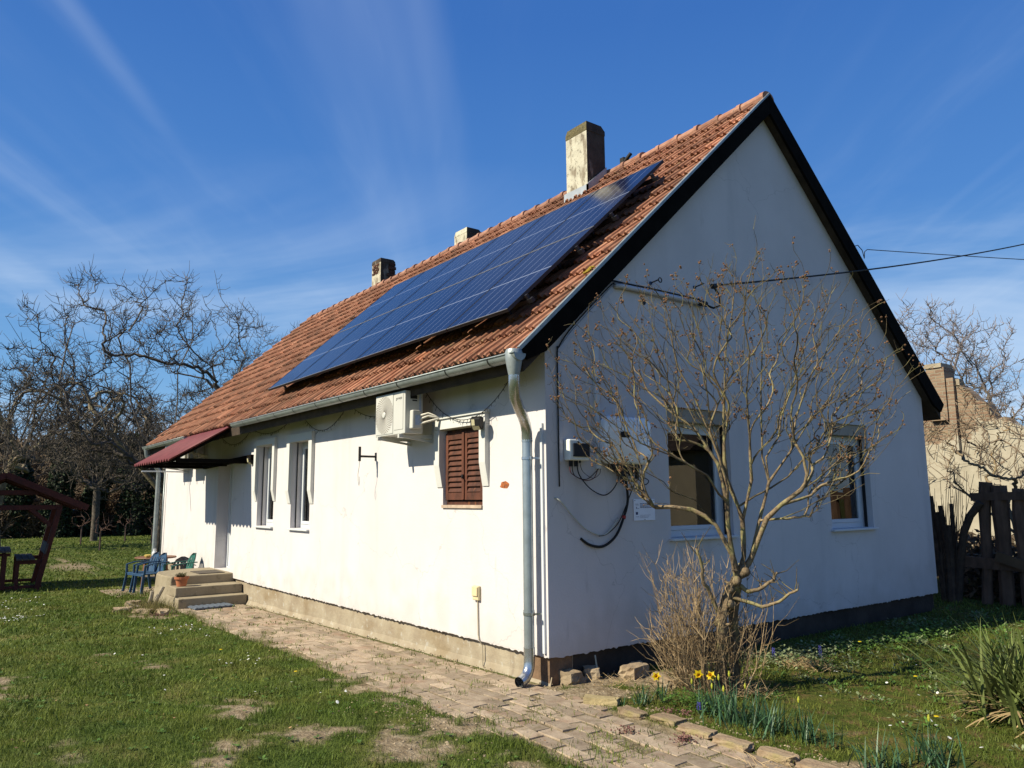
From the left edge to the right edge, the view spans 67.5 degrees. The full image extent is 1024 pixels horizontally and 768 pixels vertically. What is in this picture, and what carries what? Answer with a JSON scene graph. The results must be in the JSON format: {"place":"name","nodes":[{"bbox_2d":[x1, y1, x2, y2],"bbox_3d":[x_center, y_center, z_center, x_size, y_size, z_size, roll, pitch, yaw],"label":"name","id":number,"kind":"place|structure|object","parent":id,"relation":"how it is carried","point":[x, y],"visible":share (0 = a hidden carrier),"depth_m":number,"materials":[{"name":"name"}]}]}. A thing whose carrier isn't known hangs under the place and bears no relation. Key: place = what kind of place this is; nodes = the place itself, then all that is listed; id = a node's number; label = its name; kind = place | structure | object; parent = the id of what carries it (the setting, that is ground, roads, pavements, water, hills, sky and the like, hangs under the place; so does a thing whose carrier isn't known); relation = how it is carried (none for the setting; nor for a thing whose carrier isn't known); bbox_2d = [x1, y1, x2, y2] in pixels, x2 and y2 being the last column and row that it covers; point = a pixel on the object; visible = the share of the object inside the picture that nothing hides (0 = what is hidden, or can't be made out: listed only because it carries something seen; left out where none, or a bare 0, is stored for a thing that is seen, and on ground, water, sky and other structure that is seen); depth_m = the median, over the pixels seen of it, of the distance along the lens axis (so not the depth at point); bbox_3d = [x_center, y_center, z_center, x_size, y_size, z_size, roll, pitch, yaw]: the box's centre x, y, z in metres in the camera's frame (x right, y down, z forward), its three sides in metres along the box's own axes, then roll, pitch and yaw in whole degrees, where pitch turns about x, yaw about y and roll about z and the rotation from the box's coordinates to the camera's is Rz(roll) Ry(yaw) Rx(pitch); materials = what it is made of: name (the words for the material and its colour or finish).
{"place":"outdoors","nodes":[
{"label":"outdoors","id":0,"kind":"place"},
{"bbox_2d":[100,586,154,597],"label":"patio","id":1,"kind":"structure","parent":0,"point":[108,591],"depth_m":15.56,"materials":[{"name":"stone"}]},
{"bbox_2d":[122,552,160,592],"bbox_3d":[-7.458,3.802,15.508,0.554,0.753,0.600,-8,-11,41],"label":"plastic chair","id":2,"kind":"object","parent":1,"relation":"on","point":[156,555],"visible":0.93,"depth_m":15.53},
{"bbox_2d":[129,553,169,593],"bbox_3d":[-7.205,3.767,15.288,0.554,0.753,0.600,-8,-11,41],"label":"plastic chair","id":3,"kind":"object","parent":1,"relation":"on","point":[159,568],"visible":0.82,"depth_m":15.26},
{"bbox_2d":[135,555,176,587],"bbox_3d":[-7.569,3.980,16.238,0.820,0.632,0.820,6,-11,-36],"label":"garden table","id":4,"kind":"object","parent":1,"relation":"on","point":[146,558],"visible":0.39,"depth_m":16.05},
{"bbox_2d":[163,553,197,570],"bbox_3d":[-6.581,3.748,15.191,0.600,0.753,0.554,7,-11,-40],"label":"plastic chair","id":5,"kind":"object","parent":1,"relation":"on","point":[191,560],"visible":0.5,"depth_m":15.37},
{"bbox_2d":[171,556,195,569],"bbox_3d":[-6.657,3.907,15.576,0.554,0.753,0.600,5,-10,-33],"label":"plastic chair","id":6,"kind":"object","parent":1,"relation":"on","point":[183,558],"visible":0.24,"depth_m":15.80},
{"bbox_2d":[174,604,788,767],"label":"brick path","id":7,"kind":"structure","parent":0,"point":[359,656],"depth_m":6.31,"materials":[{"name":"brick"}]},
{"bbox_2d":[188,603,234,609],"bbox_3d":[-4.958,3.661,12.640,0.640,0.028,0.380,7,-11,-39],"label":"doormat","id":8,"kind":"object","parent":7,"relation":"on","point":[207,606],"visible":1,"depth_m":12.56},
{"bbox_2d":[0,534,1023,767],"bbox_3d":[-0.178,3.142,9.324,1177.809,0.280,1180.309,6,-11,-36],"label":"ground","id":9,"kind":"structure","parent":0,"point":[386,740],"depth_m":6.10,"materials":[{"name":"plant"}]},
{"bbox_2d":[0,452,35,538],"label":"ivy clad tree","id":10,"kind":"object","parent":9,"relation":"on","point":[18,500],"visible":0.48,"depth_m":39.68,"materials":[{"name":"green plant"}]},
{"bbox_2d":[0,472,89,590],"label":"picnic pavilion","id":11,"kind":"structure","parent":9,"relation":"on","point":[28,487],"depth_m":16.49,"materials":[{"name":"red wood"}]},
{"bbox_2d":[0,333,101,546],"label":"bare tree","id":12,"kind":"object","parent":9,"relation":"on","point":[16,464],"visible":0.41,"depth_m":30.60,"materials":[{"name":"brown plant"}]},
{"bbox_2d":[38,437,78,537],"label":"ivy clad tree","id":13,"kind":"object","parent":9,"relation":"on","point":[61,530],"visible":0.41,"depth_m":40.07,"materials":[{"name":"green plant"}]},
{"bbox_2d":[0,431,147,497],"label":"undergrowth","id":14,"kind":"object","parent":9,"relation":"on","point":[39,474],"visible":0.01,"depth_m":45.90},
{"bbox_2d":[0,427,149,453],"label":"undergrowth","id":15,"kind":"object","parent":9,"relation":"on","point":[1,442],"depth_m":59.31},
{"bbox_2d":[0,501,152,538],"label":"brushwood","id":16,"kind":"object","parent":9,"relation":"on","point":[34,523],"visible":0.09,"depth_m":40.04,"materials":[{"name":"plant"}]},
{"bbox_2d":[1,480,153,536],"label":"undergrowth","id":17,"kind":"object","parent":9,"relation":"on","point":[114,497],"visible":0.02,"depth_m":42.86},
{"bbox_2d":[70,511,90,544],"bbox_3d":[-18.741,6.234,33.377,0.900,1.554,0.796,6,-11,-36],"label":"sapling","id":18,"kind":"object","parent":9,"relation":"on","point":[81,527],"visible":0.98,"depth_m":33.30,"materials":[{"name":"brown wood"}]},
{"bbox_2d":[0,327,181,508],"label":"leaning tree","id":19,"kind":"object","parent":9,"relation":"on","point":[147,475],"visible":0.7,"depth_m":24.43,"materials":[{"name":"brown plant"}]},
{"bbox_2d":[12,414,170,490],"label":"woodland","id":20,"kind":"object","parent":9,"relation":"on","point":[93,442],"visible":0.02,"depth_m":54.63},
{"bbox_2d":[70,454,113,536],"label":"ivy clad tree","id":21,"kind":"object","parent":9,"relation":"on","point":[88,495],"visible":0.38,"depth_m":41.25,"materials":[{"name":"green plant"}]},
{"bbox_2d":[22,377,174,540],"bbox_3d":[-19.534,3.517,36.719,5.931,7.924,6.803,-6,-10,31],"label":"bare tree","id":22,"kind":"object","parent":9,"relation":"on","point":[95,486],"visible":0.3,"depth_m":36.35,"materials":[{"name":"brown wood"}]},
{"bbox_2d":[90,514,114,549],"bbox_3d":[-15.509,5.580,29.007,0.955,1.510,0.734,6,-11,-36],"label":"sapling","id":23,"kind":"object","parent":9,"relation":"on","point":[101,529],"visible":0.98,"depth_m":28.94,"materials":[{"name":"brown wood"}]},
{"bbox_2d":[112,429,154,535],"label":"ivy clad tree","id":24,"kind":"object","parent":9,"relation":"on","point":[137,519],"visible":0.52,"depth_m":41.57,"materials":[{"name":"green plant"}]},
{"bbox_2d":[0,256,267,551],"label":"walnut tree","id":25,"kind":"object","parent":9,"relation":"on","point":[117,450],"visible":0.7,"depth_m":23.11,"materials":[{"name":"brown plant"}]},
{"bbox_2d":[131,608,154,613],"bbox_3d":[-5.818,3.611,12.121,0.336,0.112,0.201,-2,-9,13],"label":"rockery stone","id":26,"kind":"object","parent":9,"relation":"on","point":[139,610],"visible":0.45,"depth_m":12.05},
{"bbox_2d":[87,384,203,501],"bbox_3d":[-18.423,3.952,40.461,8.072,8.170,7.888,6,-11,-36],"label":"bare tree","id":27,"kind":"object","parent":9,"relation":"on","point":[178,414],"visible":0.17,"depth_m":39.52,"materials":[{"name":"brown wood"}]},
{"bbox_2d":[127,586,164,607],"bbox_3d":[-6.033,3.533,12.601,0.580,0.389,0.112,2,-9,-14],"label":"old stump","id":28,"kind":"object","parent":9,"relation":"on","point":[158,595],"visible":0.5,"depth_m":12.61,"materials":[{"name":"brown wood"}]},
{"bbox_2d":[118,596,184,615],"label":"rockery weeds","id":29,"kind":"object","parent":9,"relation":"on","point":[155,606],"visible":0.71,"depth_m":12.23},
{"bbox_2d":[154,608,170,615],"bbox_3d":[-5.449,3.586,11.966,0.183,0.136,0.372,6,-11,-36],"label":"rockery stone","id":30,"kind":"object","parent":9,"relation":"on","point":[164,610],"visible":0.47,"depth_m":11.86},
{"bbox_2d":[3,597,346,703],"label":"daisies","id":31,"kind":"object","parent":9,"relation":"on","point":[337,701],"visible":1,"depth_m":10.28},
{"bbox_2d":[153,567,246,608],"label":"entrance steps","id":32,"kind":"structure","parent":9,"relation":"on","point":[205,589],"depth_m":13.21,"materials":[{"name":"concrete"}]},
{"bbox_2d":[174,572,188,586],"bbox_3d":[-5.643,3.341,13.086,0.251,0.220,0.251,6,-11,-36],"label":"flower pot","id":33,"kind":"object","parent":32,"relation":"on","point":[181,579],"visible":1,"depth_m":13.01,"materials":[{"name":"ceramic"}]},
{"bbox_2d":[190,570,224,573],"bbox_3d":[-5.556,3.425,13.968,0.440,0.012,0.600,6,-11,-36],"label":"doormat","id":34,"kind":"object","parent":32,"relation":"on","point":[207,571],"visible":1,"depth_m":13.95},
{"bbox_2d":[221,319,299,383],"bbox_3d":[-8.930,1.897,31.413,7.690,9.379,7.814,6,-11,-36],"label":"bare tree","id":35,"kind":"object","parent":9,"relation":"on","point":[258,336],"visible":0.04,"depth_m":30.91,"materials":[{"name":"brown wood"}]},
{"bbox_2d":[0,591,567,767],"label":"grass tufts","id":36,"kind":"object","parent":9,"relation":"on","point":[297,658],"visible":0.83,"depth_m":7.87,"materials":[{"name":"plant"}]},
{"bbox_2d":[0,616,570,767],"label":"clover","id":37,"kind":"object","parent":9,"relation":"on","point":[318,735],"visible":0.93,"depth_m":6.07,"materials":[{"name":"green plant"}]},
{"bbox_2d":[111,608,701,743],"bbox_3d":[-2.416,3.017,8.828,10.549,0.197,0.850,-9,-12,43],"label":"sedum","id":38,"kind":"object","parent":9,"relation":"on","point":[683,737],"visible":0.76,"depth_m":5.31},
{"bbox_2d":[0,614,996,763],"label":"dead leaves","id":39,"kind":"object","parent":9,"relation":"on","point":[524,729],"visible":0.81,"depth_m":5.93,"materials":[{"name":"brown plant"}]},
{"bbox_2d":[134,91,943,687],"bbox_3d":[-1.523,0.442,14.846,9.033,7.960,14.970,6,-11,-36],"label":"farmhouse","id":40,"kind":"object","parent":9,"relation":"on","point":[406,545],"visible":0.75,"depth_m":9.07,"materials":[{"name":"paint"}]},
{"bbox_2d":[181,445,207,469],"bbox_3d":[-6.674,1.484,15.943,0.434,0.565,0.911,6,-11,-36],"label":"wall light","id":41,"kind":"object","parent":40,"relation":"attached to","point":[193,454],"visible":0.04,"depth_m":15.67,"materials":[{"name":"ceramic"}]},
{"bbox_2d":[214,464,233,570],"bbox_3d":[-5.349,2.500,14.609,0.300,2.080,0.960,6,-11,-36],"label":"door","id":42,"kind":"structure","parent":40,"relation":"in","point":[231,465],"depth_m":14.97,"materials":[{"name":"white plastic"}]},
{"bbox_2d":[253,447,273,528],"bbox_3d":[-4.051,1.720,12.875,0.265,1.368,0.830,6,-11,-36],"label":"window","id":43,"kind":"structure","parent":40,"relation":"in","point":[269,506],"depth_m":13.13,"materials":[{"name":"white plastic"}]},
{"bbox_2d":[287,442,309,530],"bbox_3d":[-3.135,1.543,11.662,0.265,1.348,0.790,6,-11,-36],"label":"window","id":44,"kind":"structure","parent":40,"relation":"in","point":[304,515],"depth_m":11.90,"materials":[{"name":"white plastic"}]},
{"bbox_2d":[222,382,507,446],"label":"string lights","id":45,"kind":"object","parent":40,"relation":"hanging from","point":[375,419],"visible":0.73,"depth_m":9.76},
{"bbox_2d":[358,447,376,484],"bbox_3d":[-1.829,1.033,9.617,0.242,0.483,0.083,6,-11,-36],"label":"antenna bracket","id":46,"kind":"object","parent":40,"relation":"attached to","point":[364,456],"visible":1,"depth_m":9.56,"materials":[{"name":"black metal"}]},
{"bbox_2d":[376,390,438,445],"bbox_3d":[-1.162,0.390,8.651,0.434,0.565,0.911,6,-11,-36],"label":"air conditioner","id":47,"kind":"object","parent":40,"relation":"attached to","point":[400,417],"visible":0.99,"depth_m":8.49,"materials":[{"name":"plastic"}]},
{"bbox_2d":[441,428,482,507],"bbox_3d":[-0.494,0.887,8.108,0.139,0.840,0.760,6,-11,-36],"label":"shuttered window","id":48,"kind":"structure","parent":40,"relation":"in","point":[464,488],"depth_m":8.10,"materials":[{"name":"brown wood"}]},
{"bbox_2d":[268,160,663,390],"bbox_3d":[-1.130,-1.262,10.841,2.324,2.163,6.840,6,-11,-36],"label":"solar array","id":49,"kind":"object","parent":40,"relation":"attached to","point":[507,272],"visible":0.95,"depth_m":9.68,"materials":[{"name":"glass"}]},
{"bbox_2d":[470,416,483,429],"bbox_3d":[-0.354,0.392,7.681,0.110,0.136,0.092,-4,-9,24],"label":"wall light","id":50,"kind":"object","parent":40,"relation":"attached to","point":[476,422],"visible":1,"depth_m":7.66,"materials":[{"name":"beige plastic"}]},
{"bbox_2d":[472,585,482,665],"bbox_3d":[-0.345,2.400,7.611,0.075,0.770,0.109,6,-11,-36],"label":"outdoor socket","id":51,"kind":"object","parent":40,"relation":"attached to","point":[476,592],"visible":1,"depth_m":7.61,"materials":[{"name":"beige plastic"}]},
{"bbox_2d":[564,439,589,466],"bbox_3d":[0.609,0.644,7.148,0.250,0.250,0.100,6,-11,-36],"label":"distribution box","id":52,"kind":"object","parent":40,"relation":"attached to","point":[574,451],"visible":0.87,"depth_m":7.10,"materials":[{"name":"plastic"}]},
{"bbox_2d":[577,467,619,495],"bbox_3d":[0.817,0.921,7.272,0.545,0.277,0.038,6,-10,-35],"label":"cable","id":53,"kind":"object","parent":52,"relation":"hanging from","point":[593,490],"visible":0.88,"depth_m":7.25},
{"bbox_2d":[556,287,613,461],"bbox_3d":[0.728,-0.135,7.422,0.773,1.781,0.028,6,-11,-36],"label":"conduit","id":54,"kind":"object","parent":40,"relation":"attached to","point":[584,319],"visible":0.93,"depth_m":7.26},
{"bbox_2d":[557,282,614,486],"bbox_3d":[0.733,-0.046,7.384,0.779,2.053,0.019,6,-11,-36],"label":"cable","id":55,"kind":"object","parent":40,"relation":"attached to","point":[557,382],"visible":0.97,"depth_m":7.14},
{"bbox_2d":[554,497,618,535],"bbox_3d":[0.715,1.239,7.159,0.780,0.367,0.041,5,-10,-34],"label":"cable","id":56,"kind":"object","parent":40,"relation":"attached to","point":[583,526],"visible":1,"depth_m":7.10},
{"bbox_2d":[592,342,601,468],"bbox_3d":[0.820,0.203,7.421,0.060,1.230,0.028,6,-11,-36],"label":"cable trunking","id":57,"kind":"object","parent":40,"relation":"attached to","point":[597,400],"visible":0.64,"depth_m":7.42,"materials":[{"name":"white plastic"}]},
{"bbox_2d":[599,415,650,482],"bbox_3d":[1.117,0.643,7.491,0.630,0.645,0.125,6,-11,-36],"label":"solar inverter","id":58,"kind":"object","parent":40,"relation":"attached to","point":[641,448],"visible":0.59,"depth_m":7.43,"materials":[{"name":"white plastic"}]},
{"bbox_2d":[580,468,628,547],"bbox_3d":[0.890,1.175,7.301,0.616,0.757,0.050,5,-10,-33],"label":"cable","id":59,"kind":"object","parent":58,"relation":"hanging from","point":[615,535],"visible":0.9,"depth_m":7.34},
{"bbox_2d":[599,474,648,536],"bbox_3d":[1.096,1.140,7.445,0.685,0.648,0.026,5,-10,-34],"label":"cable","id":60,"kind":"object","parent":58,"relation":"hanging from","point":[625,507],"visible":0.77,"depth_m":7.43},
{"bbox_2d":[633,499,654,520],"bbox_3d":[1.322,1.254,7.644,0.300,0.210,0.010,6,-11,-36],"label":"information plaque","id":61,"kind":"object","parent":40,"relation":"attached to","point":[644,512],"visible":0.91,"depth_m":7.63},
{"bbox_2d":[613,280,720,308],"bbox_3d":[1.665,-1.018,8.213,1.634,0.269,0.105,5,-10,-34],"label":"service pipe","id":62,"kind":"object","parent":40,"relation":"attached to","point":[632,287],"visible":0.81,"depth_m":8.12,"materials":[{"name":"black plastic"}]},
{"bbox_2d":[710,283,721,288],"bbox_3d":[2.302,-1.103,8.634,0.152,0.085,0.060,6,-11,-36],"label":"cable clamp","id":63,"kind":"object","parent":62,"relation":"attached to","point":[714,286],"visible":0.66,"depth_m":8.59,"materials":[{"name":"black plastic"}]},
{"bbox_2d":[722,244,1023,285],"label":"overhead cable","id":64,"kind":"object","parent":63,"relation":"attached to","point":[874,268],"visible":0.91,"depth_m":10.58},
{"bbox_2d":[667,407,739,540],"bbox_3d":[1.985,0.972,8.305,1.080,1.387,0.275,6,-11,-36],"label":"window","id":65,"kind":"structure","parent":40,"relation":"in","point":[688,482],"depth_m":8.37,"materials":[{"name":"glass"}]},
{"bbox_2d":[825,423,878,531],"bbox_3d":[4.364,1.220,10.066,1.060,1.377,0.275,6,-11,-36],"label":"window","id":66,"kind":"structure","parent":40,"relation":"in","point":[846,511],"depth_m":10.19,"materials":[{"name":"white plastic"}]},
{"bbox_2d":[251,605,870,767],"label":"pebbles","id":67,"kind":"object","parent":9,"relation":"on","point":[427,723],"visible":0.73,"depth_m":5.91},
{"bbox_2d":[558,668,585,685],"bbox_3d":[0.511,2.618,6.812,0.178,0.168,0.249,6,-11,-36],"label":"stone","id":68,"kind":"object","parent":9,"relation":"on","point":[570,676],"visible":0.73,"depth_m":6.74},
{"bbox_2d":[583,665,599,681],"bbox_3d":[0.722,2.636,6.949,0.159,0.144,0.158,-1,-8,2],"label":"stone","id":69,"kind":"object","parent":9,"relation":"on","point":[591,671],"visible":0.72,"depth_m":6.89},
{"bbox_2d":[583,694,619,705],"bbox_3d":[0.708,2.518,6.073,0.292,0.073,0.103,-4,-9,21],"label":"edging brick","id":70,"kind":"object","parent":9,"relation":"on","point":[601,700],"visible":0.84,"depth_m":6.04,"materials":[{"name":"yellow stone"}]},
{"bbox_2d":[617,705,648,719],"bbox_3d":[0.911,2.478,5.764,0.108,0.061,0.287,5,-10,-32],"label":"edging brick","id":71,"kind":"object","parent":9,"relation":"on","point":[631,712],"visible":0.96,"depth_m":5.73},
{"bbox_2d":[618,660,649,679],"bbox_3d":[1.139,2.647,7.046,0.181,0.146,0.338,-8,-11,39],"label":"stone","id":72,"kind":"object","parent":9,"relation":"on","point":[637,669],"visible":0.82,"depth_m":6.96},
{"bbox_2d":[630,683,657,706],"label":"daffodil clump","id":73,"kind":"object","parent":9,"relation":"on","point":[645,698],"visible":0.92,"depth_m":6.05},
{"bbox_2d":[645,672,675,702],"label":"daffodil clump","id":74,"kind":"object","parent":9,"relation":"on","point":[656,676],"visible":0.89,"depth_m":6.10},
{"bbox_2d":[649,671,678,690],"bbox_3d":[1.321,2.588,6.664,0.149,0.104,0.383,1,-9,-11],"label":"stone","id":75,"kind":"object","parent":9,"relation":"on","point":[664,681],"visible":0.45,"depth_m":6.56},
{"bbox_2d":[649,712,686,726],"bbox_3d":[1.133,2.442,5.558,0.151,0.060,0.265,5,-10,-35],"label":"edging brick","id":76,"kind":"object","parent":9,"relation":"on","point":[672,719],"visible":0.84,"depth_m":5.51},
{"bbox_2d":[676,722,717,740],"bbox_3d":[1.285,2.407,5.301,0.137,0.061,0.302,6,-11,-37],"label":"edging brick","id":77,"kind":"object","parent":9,"relation":"on","point":[700,730],"visible":0.81,"depth_m":5.26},
{"bbox_2d":[644,686,750,713],"bbox_3d":[1.382,2.450,5.993,0.756,0.108,0.797,0,-8,-1],"label":"herb patch","id":78,"kind":"object","parent":9,"relation":"on","point":[682,699],"visible":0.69,"depth_m":5.96,"materials":[{"name":"green plant"}]},
{"bbox_2d":[688,670,729,718],"bbox_3d":[1.506,2.332,5.762,0.334,0.320,0.469,-5,-10,30],"label":"daffodil clump","id":79,"kind":"object","parent":9,"relation":"on","point":[699,674],"visible":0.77,"depth_m":5.80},
{"bbox_2d":[628,534,798,698],"bbox_3d":[1.679,1.931,6.408,1.434,1.329,0.976,0,-8,-2],"label":"twiggy bush","id":80,"kind":"object","parent":9,"relation":"on","point":[679,653],"visible":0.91,"depth_m":6.35,"materials":[{"name":"plant"}]},
{"bbox_2d":[712,733,754,752],"bbox_3d":[1.447,2.360,5.030,0.124,0.061,0.296,5,-10,-34],"label":"edging brick","id":81,"kind":"object","parent":9,"relation":"on","point":[725,740],"visible":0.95,"depth_m":4.99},
{"bbox_2d":[692,671,774,733],"bbox_3d":[1.636,2.271,5.574,0.569,0.383,0.681,6,-11,-36],"label":"daffodil clump","id":82,"kind":"object","parent":9,"relation":"on","point":[733,718],"visible":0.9,"depth_m":5.52,"materials":[{"name":"plant"}]},
{"bbox_2d":[545,215,934,694],"bbox_3d":[1.925,0.626,6.684,3.263,4.046,2.080,-1,-8,1],"label":"bare shrub","id":83,"kind":"object","parent":9,"relation":"on","point":[740,572],"visible":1,"depth_m":6.59,"materials":[{"name":"brown plant"}]},
{"bbox_2d":[720,685,809,743],"bbox_3d":[1.724,2.250,5.326,0.565,0.350,0.576,0,-8,0],"label":"daffodil clump","id":84,"kind":"object","parent":9,"relation":"on","point":[768,719],"visible":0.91,"depth_m":5.28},
{"bbox_2d":[756,746,799,765],"bbox_3d":[1.663,2.327,4.790,0.109,0.062,0.265,6,-10,-36],"label":"edging brick","id":85,"kind":"object","parent":9,"relation":"on","point":[769,751],"visible":0.89,"depth_m":4.76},
{"bbox_2d":[584,651,978,767],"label":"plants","id":86,"kind":"object","parent":9,"relation":"on","point":[806,661],"visible":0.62,"depth_m":6.71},
{"bbox_2d":[700,637,874,672],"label":"border plants","id":87,"kind":"object","parent":9,"relation":"on","point":[798,651],"visible":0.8,"depth_m":7.59,"materials":[{"name":"green plant"}]},
{"bbox_2d":[795,758,838,767],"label":"edging brick","id":88,"kind":"object","parent":9,"relation":"on","point":[807,763],"visible":0.98,"depth_m":4.56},
{"bbox_2d":[787,696,848,745],"bbox_3d":[2.028,2.249,5.148,0.378,0.295,0.374,-1,-8,3],"label":"daffodil clump","id":89,"kind":"object","parent":9,"relation":"on","point":[805,735],"visible":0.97,"depth_m":5.09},
{"bbox_2d":[813,722,845,752],"bbox_3d":[2.025,2.261,4.923,0.203,0.204,0.359,-7,-10,36],"label":"daffodil clump","id":90,"kind":"object","parent":9,"relation":"on","point":[831,741],"visible":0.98,"depth_m":4.95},
{"bbox_2d":[672,610,1023,753],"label":"ground cover","id":91,"kind":"object","parent":9,"relation":"on","point":[925,641],"visible":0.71,"depth_m":7.45,"materials":[{"name":"green plant"}]},
{"bbox_2d":[712,605,1023,735],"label":"weeds","id":92,"kind":"object","parent":9,"relation":"on","point":[914,663],"visible":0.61,"depth_m":7.38,"materials":[{"name":"green plant"}]},
{"bbox_2d":[838,724,939,767],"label":"daffodil clump","id":93,"kind":"object","parent":9,"relation":"on","point":[897,761],"visible":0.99,"depth_m":4.59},
{"bbox_2d":[797,612,1019,661],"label":"border plants","id":94,"kind":"object","parent":9,"relation":"on","point":[907,636],"visible":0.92,"depth_m":8.61,"materials":[{"name":"green plant"}]},
{"bbox_2d":[874,714,975,767],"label":"daffodil clump","id":95,"kind":"object","parent":9,"relation":"on","point":[934,762],"visible":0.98,"depth_m":4.62,"materials":[{"name":"plant"}]},
{"bbox_2d":[929,467,983,602],"bbox_3d":[6.789,2.292,11.803,0.384,2.094,0.982,6,-11,-36],"label":"coppiced bush","id":96,"kind":"object","parent":9,"relation":"on","point":[950,556],"visible":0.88,"depth_m":11.74,"materials":[{"name":"brown plant"}]},
{"bbox_2d":[893,612,1023,738],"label":"spiky plant","id":97,"kind":"object","parent":9,"relation":"on","point":[1001,688],"visible":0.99,"depth_m":5.55,"materials":[{"name":"green plant"}]},
{"bbox_2d":[895,290,1023,424],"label":"bare tree","id":98,"kind":"object","parent":9,"relation":"on","point":[961,343],"visible":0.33,"depth_m":32.93,"materials":[{"name":"brown wood"}]},
{"bbox_2d":[923,363,1023,545],"bbox_3d":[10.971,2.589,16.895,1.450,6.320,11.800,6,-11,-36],"label":"ruined house","id":99,"kind":"structure","parent":9,"relation":"on","point":[944,380],"depth_m":17.21,"materials":[{"name":"paint"}]},
{"bbox_2d":[923,364,1023,480],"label":"climbing vine","id":100,"kind":"object","parent":99,"relation":"attached to","point":[965,422],"visible":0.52,"depth_m":16.92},
{"bbox_2d":[925,398,1023,541],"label":"crooked fruit tree","id":101,"kind":"object","parent":9,"relation":"on","point":[1015,482],"visible":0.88,"depth_m":12.59,"materials":[{"name":"brown plant"}]},
{"bbox_2d":[957,529,1015,548],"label":"ruin undergrowth","id":102,"kind":"object","parent":9,"relation":"on","point":[1012,538],"visible":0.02,"depth_m":15.10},
{"bbox_2d":[957,529,1021,601],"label":"fence undergrowth","id":103,"kind":"object","parent":9,"relation":"on","point":[970,589],"visible":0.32,"depth_m":12.10,"materials":[{"name":"plant"}]},
{"bbox_2d":[964,482,1023,606],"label":"log fence","id":104,"kind":"object","parent":9,"relation":"on","point":[1004,562],"visible":0.91,"depth_m":11.32,"materials":[{"name":"wood"}]},
{"bbox_2d":[0,0,1023,439],"label":"sky","id":105,"kind":"structure","parent":0,"point":[281,149],"materials":[{"name":"blue"}]},
{"bbox_3d":[4.919,-1.864,10.797,0.355,0.173,0.012,6,-11,-36],"label":"wire bracket","id":106,"kind":"object","parent":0,"visible":0},
{"bbox_2d":[867,249,1023,259],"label":"overhead wire","id":107,"kind":"object","parent":106,"relation":"attached to","point":[944,254],"visible":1,"depth_m":11.23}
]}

